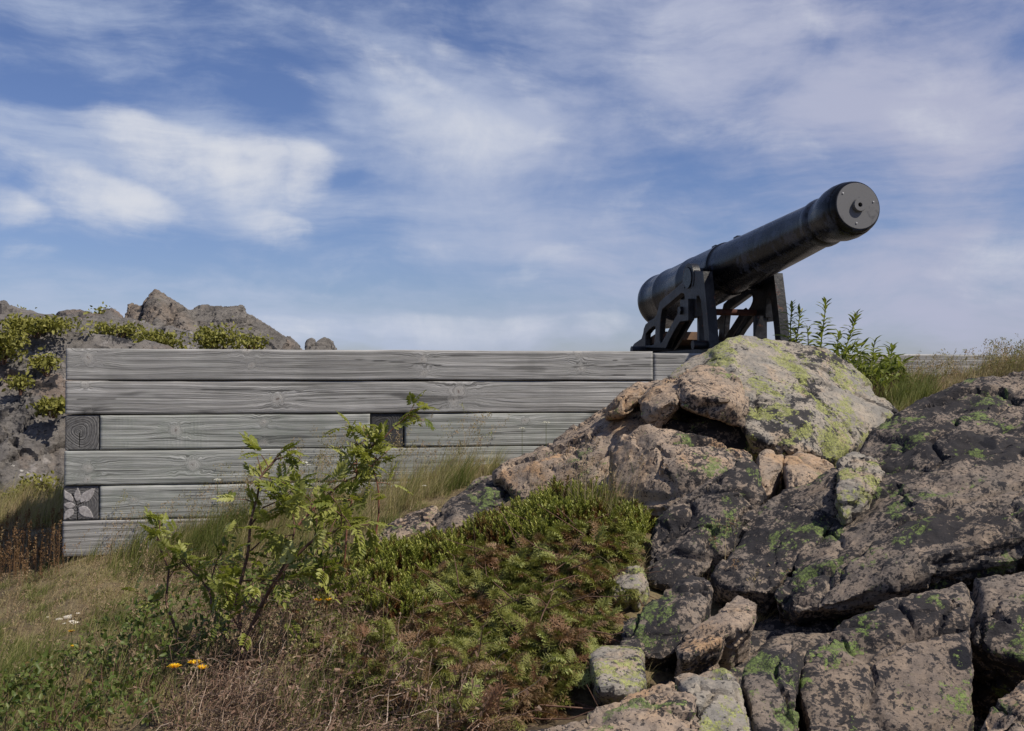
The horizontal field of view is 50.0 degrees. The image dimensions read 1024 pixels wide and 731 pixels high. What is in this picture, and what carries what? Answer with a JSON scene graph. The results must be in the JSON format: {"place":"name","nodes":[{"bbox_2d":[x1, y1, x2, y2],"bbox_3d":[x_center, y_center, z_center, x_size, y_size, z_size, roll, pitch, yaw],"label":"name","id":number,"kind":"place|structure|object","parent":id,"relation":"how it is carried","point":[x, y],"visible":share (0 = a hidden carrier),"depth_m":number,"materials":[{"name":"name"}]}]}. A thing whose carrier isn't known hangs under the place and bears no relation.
{"place":"outdoors","nodes":[
{"label":"outdoors","id":0,"kind":"place"},
{"bbox_2d":[0,315,172,498],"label":"cliff","id":1,"kind":"structure","parent":0,"point":[30,442],"depth_m":12.41,"materials":[{"name":"grey stone"}]},
{"bbox_2d":[0,322,32,364],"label":"hill bush","id":2,"kind":"object","parent":1,"relation":"on","point":[10,343],"visible":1,"depth_m":12.57,"materials":[{"name":"green plant"}]},
{"bbox_2d":[0,371,34,394],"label":"hill bush","id":3,"kind":"object","parent":1,"relation":"on","point":[18,382],"visible":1,"depth_m":12.35,"materials":[{"name":"green plant"}]},
{"bbox_2d":[19,345,65,375],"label":"hill bush","id":4,"kind":"object","parent":1,"relation":"on","point":[48,362],"visible":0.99,"depth_m":12.66,"materials":[{"name":"green plant"}]},
{"bbox_2d":[26,395,64,418],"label":"hill bush","id":5,"kind":"object","parent":1,"relation":"on","point":[55,405],"visible":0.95,"depth_m":12.14,"materials":[{"name":"green plant"}]},
{"bbox_2d":[0,312,95,337],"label":"hill bush","id":6,"kind":"object","parent":1,"relation":"on","point":[38,325],"visible":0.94,"depth_m":12.89,"materials":[{"name":"green plant"}]},
{"bbox_2d":[128,324,191,348],"bbox_3d":[-5.039,-0.348,15.579,0.882,0.439,0.794,0,-1,-30],"label":"hill bush","id":7,"kind":"object","parent":1,"relation":"on","point":[167,338],"visible":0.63,"depth_m":15.46,"materials":[{"name":"green plant"}]},
{"bbox_2d":[0,300,267,349],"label":"hill ledge","id":8,"kind":"object","parent":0,"point":[107,316],"visible":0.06,"depth_m":16.88,"materials":[{"name":"grey stone"}]},
{"bbox_2d":[86,301,109,313],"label":"hill bush","id":9,"kind":"object","parent":8,"relation":"on","point":[99,311],"visible":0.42,"depth_m":17.47,"materials":[{"name":"green plant"}]},
{"bbox_2d":[93,319,151,337],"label":"hill bush","id":10,"kind":"object","parent":8,"relation":"on","point":[105,327],"visible":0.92,"depth_m":16.43,"materials":[{"name":"green plant"}]},
{"bbox_2d":[183,316,252,348],"bbox_3d":[-4.155,-0.408,15.532,0.972,0.587,0.827,0,-1,0],"label":"hill bush","id":11,"kind":"object","parent":8,"relation":"on","point":[210,338],"visible":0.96,"depth_m":15.42,"materials":[{"name":"green plant"}]},
{"bbox_2d":[233,332,273,349],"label":"hill bush","id":12,"kind":"object","parent":8,"relation":"on","point":[255,343],"visible":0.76,"depth_m":15.97,"materials":[{"name":"green plant"}]},
{"bbox_2d":[0,353,1023,730],"bbox_3d":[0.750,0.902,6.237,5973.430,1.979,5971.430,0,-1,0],"label":"ground","id":13,"kind":"structure","parent":0,"point":[586,697],"depth_m":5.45,"materials":[{"name":"green plant"}]},
{"bbox_2d":[1,486,37,500],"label":"hill bush","id":14,"kind":"object","parent":13,"relation":"on","point":[2,494],"visible":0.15,"depth_m":10.95,"materials":[{"name":"green plant"}]},
{"bbox_2d":[0,507,65,583],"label":"brown stalks","id":15,"kind":"object","parent":13,"relation":"on","point":[29,547],"visible":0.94,"depth_m":7.11,"materials":[{"name":"brown plant"}]},
{"bbox_2d":[18,470,61,497],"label":"hill bush","id":16,"kind":"object","parent":13,"relation":"on","point":[41,485],"visible":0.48,"depth_m":11.13,"materials":[{"name":"green plant"}]},
{"bbox_2d":[0,609,172,730],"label":"bilberry shrub","id":17,"kind":"object","parent":13,"relation":"on","point":[19,698],"visible":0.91,"depth_m":3.96,"materials":[{"name":"green plant"}]},
{"bbox_2d":[121,506,200,633],"bbox_3d":[-1.479,0.882,4.726,0.324,0.539,0.313,0,-1,0],"label":"rowan sapling","id":18,"kind":"object","parent":13,"relation":"on","point":[153,534],"visible":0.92,"depth_m":4.73,"materials":[{"name":"green plant"}]},
{"bbox_2d":[167,663,181,700],"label":"hawkweed flower","id":19,"kind":"object","parent":13,"relation":"on","point":[176,666],"visible":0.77,"depth_m":3.94,"materials":[{"name":"yellow plant"}]},
{"bbox_2d":[111,554,248,686],"bbox_3d":[-1.492,1.128,4.950,0.604,0.439,1.641,0,-1,-21],"label":"bilberry shrub","id":20,"kind":"object","parent":13,"relation":"on","point":[164,627],"visible":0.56,"depth_m":4.59,"materials":[{"name":"green plant"}]},
{"bbox_2d":[187,659,202,701],"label":"hawkweed flower","id":21,"kind":"object","parent":13,"relation":"on","point":[193,661],"visible":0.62,"depth_m":3.94,"materials":[{"name":"yellow plant"}]},
{"bbox_2d":[161,519,242,648],"bbox_3d":[-1.282,0.948,4.603,0.406,0.575,0.302,-1,-1,33],"label":"rowan sapling","id":22,"kind":"object","parent":13,"relation":"on","point":[183,551],"visible":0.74,"depth_m":4.61,"materials":[{"name":"green plant"}]},
{"bbox_2d":[198,664,207,687],"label":"hawkweed flower","id":23,"kind":"object","parent":13,"relation":"on","point":[201,666],"visible":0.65,"depth_m":3.92,"materials":[{"name":"yellow plant"}]},
{"bbox_2d":[127,533,290,595],"bbox_3d":[-1.744,1.139,6.319,1.428,0.334,0.737,0,-1,18],"label":"dead heather","id":24,"kind":"object","parent":13,"relation":"on","point":[185,583],"visible":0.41,"depth_m":6.41,"materials":[{"name":"brown plant"}]},
{"bbox_2d":[214,478,221,561],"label":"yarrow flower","id":25,"kind":"object","parent":13,"relation":"on","point":[217,479],"visible":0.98,"depth_m":6.59,"materials":[{"name":"green plant"}]},
{"bbox_2d":[240,536,348,643],"bbox_3d":[-1.041,1.012,5.123,0.518,0.400,1.274,0,-1,0],"label":"bilberry shrub","id":26,"kind":"object","parent":13,"relation":"on","point":[248,572],"visible":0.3,"depth_m":5.11,"materials":[{"name":"green plant"}]},
{"bbox_2d":[207,431,392,674],"bbox_3d":[-0.890,0.782,4.244,0.724,1.033,0.509,-1,-1,40],"label":"rowan sapling","id":27,"kind":"object","parent":13,"relation":"on","point":[285,547],"visible":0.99,"depth_m":4.24,"materials":[{"name":"green plant"}]},
{"bbox_2d":[116,558,577,730],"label":"dead heather","id":28,"kind":"object","parent":13,"relation":"on","point":[233,678],"visible":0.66,"depth_m":3.51,"materials":[{"name":"brown plant"}]},
{"bbox_2d":[306,525,414,600],"bbox_3d":[-0.744,0.988,5.445,0.698,0.301,0.966,0,-1,0],"label":"juniper shrub","id":29,"kind":"object","parent":13,"relation":"on","point":[350,545],"visible":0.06,"depth_m":5.45,"materials":[{"name":"green plant"}]},
{"bbox_2d":[298,390,439,559],"bbox_3d":[-0.669,0.642,5.196,0.651,1.056,0.486,0,-1,0],"label":"rowan sapling","id":30,"kind":"object","parent":13,"relation":"on","point":[362,455],"visible":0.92,"depth_m":5.23,"materials":[{"name":"green plant"}]},
{"bbox_2d":[108,380,644,414],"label":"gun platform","id":31,"kind":"structure","parent":13,"relation":"on","point":[374,380],"depth_m":7.56,"materials":[{"name":"grey wood"}]},
{"bbox_2d":[630,181,879,352],"bbox_3d":[1.741,-0.600,8.677,0.880,1.078,3.803,0,-1,-13],"label":"cannon","id":32,"kind":"object","parent":31,"relation":"on","point":[734,273],"visible":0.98,"depth_m":8.43,"materials":[{"name":"black paint"}]},
{"bbox_2d":[379,505,439,541],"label":"rock","id":33,"kind":"object","parent":13,"relation":"on","point":[421,520],"visible":0.19,"depth_m":6.09,"materials":[{"name":"grey stone"}]},
{"bbox_2d":[281,591,547,730],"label":"juniper shrub","id":34,"kind":"object","parent":13,"relation":"on","point":[465,652],"visible":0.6,"depth_m":3.46,"materials":[{"name":"green plant"}]},
{"bbox_2d":[429,490,480,532],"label":"rock","id":35,"kind":"object","parent":13,"relation":"on","point":[459,508],"visible":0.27,"depth_m":6.04,"materials":[{"name":"grey stone"}]},
{"bbox_2d":[319,474,656,624],"bbox_3d":[-0.108,0.841,5.109,1.446,0.623,1.170,0,-1,-25],"label":"crowberry mat","id":36,"kind":"object","parent":13,"relation":"on","point":[421,550],"visible":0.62,"depth_m":5.11,"materials":[{"name":"green plant"}]},
{"bbox_2d":[466,475,510,515],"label":"rock","id":37,"kind":"object","parent":13,"relation":"on","point":[487,491],"visible":0.34,"depth_m":6.19,"materials":[{"name":"grey stone"}]},
{"bbox_2d":[321,503,661,730],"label":"juniper shrub","id":38,"kind":"object","parent":13,"relation":"on","point":[548,598],"visible":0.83,"depth_m":4.24,"materials":[{"name":"green plant"}]},
{"bbox_2d":[334,486,651,615],"bbox_3d":[-0.132,0.816,5.102,1.424,0.543,1.118,0,-1,-25],"label":"dead heather","id":39,"kind":"object","parent":13,"relation":"on","point":[484,540],"visible":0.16,"depth_m":5.09,"materials":[{"name":"brown plant"}]},
{"bbox_2d":[62,348,1023,556],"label":"timber wall","id":40,"kind":"structure","parent":13,"relation":"on","point":[158,441],"depth_m":7.23,"materials":[{"name":"grey wood"}]},
{"bbox_2d":[492,407,646,498],"bbox_3d":[0.471,0.746,6.348,1.176,1.009,1.729,0,-1,0],"label":"rock","id":41,"kind":"object","parent":13,"relation":"on","point":[597,424],"visible":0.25,"depth_m":6.16,"materials":[{"name":"grey stone"}]},
{"bbox_2d":[602,379,658,421],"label":"rock","id":42,"kind":"object","parent":41,"relation":"on","point":[623,403],"visible":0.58,"depth_m":6.17,"materials":[{"name":"beige stone"}]},
{"bbox_2d":[638,377,678,427],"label":"rock","id":43,"kind":"object","parent":41,"relation":"on","point":[659,403],"visible":0.88,"depth_m":5.85,"materials":[{"name":"beige stone"}]},
{"bbox_2d":[529,681,700,730],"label":"rock","id":44,"kind":"object","parent":13,"relation":"on","point":[663,707],"visible":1,"depth_m":2.90,"materials":[{"name":"grey stone"}]},
{"bbox_2d":[588,645,646,707],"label":"rock","id":45,"kind":"object","parent":13,"relation":"on","point":[617,673],"visible":0.57,"depth_m":3.36,"materials":[{"name":"grey stone"}]},
{"bbox_2d":[611,565,649,611],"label":"rock","id":46,"kind":"object","parent":13,"relation":"on","point":[637,578],"visible":0.45,"depth_m":4.25,"materials":[{"name":"grey stone"}]},
{"bbox_2d":[620,617,642,648],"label":"rock","id":47,"kind":"object","parent":13,"relation":"on","point":[625,640],"visible":0.23,"depth_m":3.75,"materials":[{"name":"grey stone"}]},
{"bbox_2d":[609,424,752,520],"bbox_3d":[0.856,0.639,5.538,0.736,0.696,1.088,0,-1,0],"label":"rock","id":48,"kind":"object","parent":13,"relation":"on","point":[693,462],"visible":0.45,"depth_m":5.21,"materials":[{"name":"grey stone"}]},
{"bbox_2d":[661,418,747,450],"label":"rock","id":49,"kind":"object","parent":13,"relation":"on","point":[727,435],"visible":0.22,"depth_m":5.94,"materials":[{"name":"black stone"}]},
{"bbox_2d":[676,365,749,427],"bbox_3d":[1.122,0.163,6.135,0.387,0.362,0.950,0,-1,10],"label":"rock","id":50,"kind":"object","parent":49,"relation":"on","point":[714,392],"visible":0.96,"depth_m":5.77,"materials":[{"name":"beige stone"}]},
{"bbox_2d":[646,457,766,592],"bbox_3d":[0.875,0.870,4.982,0.627,0.905,0.975,0,-1,0],"label":"rock","id":51,"kind":"object","parent":13,"relation":"on","point":[684,531],"visible":0.43,"depth_m":4.74,"materials":[{"name":"grey stone"}]},
{"bbox_2d":[674,668,751,730],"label":"rock","id":52,"kind":"object","parent":13,"relation":"on","point":[717,693],"visible":0.8,"depth_m":2.97,"materials":[{"name":"grey stone"}]},
{"bbox_2d":[674,595,757,676],"bbox_3d":[0.706,1.016,3.827,0.289,0.412,0.835,0,-1,9],"label":"rock","id":53,"kind":"object","parent":13,"relation":"on","point":[721,638],"visible":0.67,"depth_m":3.60,"materials":[{"name":"brown stone"}]},
{"bbox_2d":[740,643,799,730],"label":"rock","id":54,"kind":"object","parent":13,"relation":"on","point":[769,683],"visible":0.89,"depth_m":3.07,"materials":[{"name":"grey stone"}]},
{"bbox_2d":[756,449,783,500],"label":"rock","id":55,"kind":"object","parent":13,"relation":"on","point":[769,462],"visible":0.61,"depth_m":5.09,"materials":[{"name":"beige stone"}]},
{"bbox_2d":[667,335,897,488],"bbox_3d":[1.687,0.366,6.464,1.423,1.105,1.344,0,-1,-24],"label":"rock","id":56,"kind":"object","parent":13,"relation":"on","point":[827,404],"visible":0.48,"depth_m":6.16,"materials":[{"name":"grey stone"}]},
{"bbox_2d":[776,300,805,343],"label":"willowherb plant","id":57,"kind":"object","parent":13,"relation":"on","point":[791,315],"visible":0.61,"depth_m":7.21,"materials":[{"name":"green plant"}]},
{"bbox_2d":[783,303,810,342],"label":"willowherb plant","id":58,"kind":"object","parent":13,"relation":"on","point":[799,314],"visible":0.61,"depth_m":7.26,"materials":[{"name":"green plant"}]},
{"bbox_2d":[792,323,821,346],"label":"willowherb plant","id":59,"kind":"object","parent":13,"relation":"on","point":[808,334],"visible":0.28,"depth_m":7.10,"materials":[{"name":"green plant"}]},
{"bbox_2d":[781,451,834,489],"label":"rock","id":60,"kind":"object","parent":13,"relation":"on","point":[800,468],"visible":0.41,"depth_m":5.06,"materials":[{"name":"beige stone"}]},
{"bbox_2d":[656,614,987,730],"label":"rock","id":61,"kind":"object","parent":13,"relation":"on","point":[768,633],"visible":0.06,"depth_m":3.96,"materials":[{"name":"grey stone"}]},
{"bbox_2d":[625,575,712,671],"bbox_3d":[0.574,1.083,4.072,0.336,0.637,0.774,0,-1,7],"label":"rock","id":62,"kind":"object","parent":61,"relation":"on","point":[670,618],"visible":0.34,"depth_m":3.78,"materials":[{"name":"grey stone"}]},
{"bbox_2d":[710,468,837,620],"bbox_3d":[1.184,0.888,4.798,0.541,0.872,1.164,0,-1,19],"label":"rock","id":63,"kind":"object","parent":61,"relation":"on","point":[786,526],"visible":0.42,"depth_m":4.48,"materials":[{"name":"grey stone"}]},
{"bbox_2d":[993,498,1022,564],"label":"rock","id":64,"kind":"object","parent":61,"relation":"on","point":[1008,502],"visible":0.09,"depth_m":4.17,"materials":[{"name":"grey stone"}]},
{"bbox_2d":[809,297,836,346],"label":"willowherb plant","id":65,"kind":"object","parent":13,"relation":"on","point":[821,329],"visible":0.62,"depth_m":7.21,"materials":[{"name":"green plant"}]},
{"bbox_2d":[823,329,852,359],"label":"willowherb plant","id":66,"kind":"object","parent":13,"relation":"on","point":[836,346],"visible":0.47,"depth_m":7.11,"materials":[{"name":"green plant"}]},
{"bbox_2d":[834,309,863,358],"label":"willowherb plant","id":67,"kind":"object","parent":13,"relation":"on","point":[855,317],"visible":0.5,"depth_m":7.25,"materials":[{"name":"green plant"}]},
{"bbox_2d":[855,335,884,375],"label":"willowherb plant","id":68,"kind":"object","parent":13,"relation":"on","point":[873,352],"visible":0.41,"depth_m":7.30,"materials":[{"name":"green plant"}]},
{"bbox_2d":[836,338,914,399],"bbox_3d":[2.388,0.041,7.285,0.532,0.450,1.258,0,-1,12],"label":"meadow plant","id":69,"kind":"object","parent":13,"relation":"on","point":[876,370],"visible":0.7,"depth_m":6.99,"materials":[{"name":"green plant"}]},
{"bbox_2d":[798,593,974,730],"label":"rock","id":70,"kind":"object","parent":13,"relation":"on","point":[905,665],"visible":1,"depth_m":3.23,"materials":[{"name":"grey stone"}]},
{"bbox_2d":[879,341,903,373],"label":"willowherb plant","id":71,"kind":"object","parent":13,"relation":"on","point":[893,347],"visible":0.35,"depth_m":7.29,"materials":[{"name":"green plant"}]},
{"bbox_2d":[774,371,1023,625],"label":"rock","id":72,"kind":"object","parent":13,"relation":"on","point":[950,460],"visible":0.6,"depth_m":4.28,"materials":[{"name":"grey stone"}]},
{"bbox_2d":[834,451,884,525],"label":"rock","id":73,"kind":"object","parent":72,"relation":"on","point":[860,477],"visible":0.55,"depth_m":4.53,"materials":[{"name":"grey stone"}]},
{"bbox_2d":[874,572,1023,715],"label":"rock","id":74,"kind":"object","parent":13,"relation":"on","point":[993,606],"visible":0.38,"depth_m":3.58,"materials":[{"name":"grey stone"}]},
{"bbox_2d":[980,680,1023,730],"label":"rock","id":75,"kind":"object","parent":13,"relation":"on","point":[1006,712],"visible":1,"depth_m":2.79,"materials":[{"name":"grey stone"}]},
{"bbox_2d":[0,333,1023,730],"bbox_3d":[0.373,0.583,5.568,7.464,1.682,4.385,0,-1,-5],"label":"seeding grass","id":76,"kind":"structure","parent":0,"point":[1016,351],"depth_m":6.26,"materials":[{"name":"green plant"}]},
{"bbox_2d":[0,0,1023,354],"label":"sky","id":77,"kind":"structure","parent":0,"point":[474,175],"materials":[{"name":"blue"}]},
{"bbox_2d":[603,545,777,687],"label":"crevice grass","id":78,"kind":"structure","parent":0,"point":[762,618],"depth_m":4.35,"materials":[{"name":"green plant"}]},
{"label":"hill","id":79,"kind":"structure","parent":0,"visible":0},
{"bbox_2d":[125,289,300,349],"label":"crag","id":80,"kind":"structure","parent":79,"relation":"on","point":[158,308],"depth_m":27.11,"materials":[{"name":"grey stone"}]},
{"bbox_2d":[280,337,336,349],"bbox_3d":[-4.557,-0.245,24.783,1.431,0.765,1.598,0,-1,0],"label":"crag shoulder","id":81,"kind":"object","parent":79,"relation":"on","point":[324,343],"visible":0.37,"depth_m":24.29}
]}

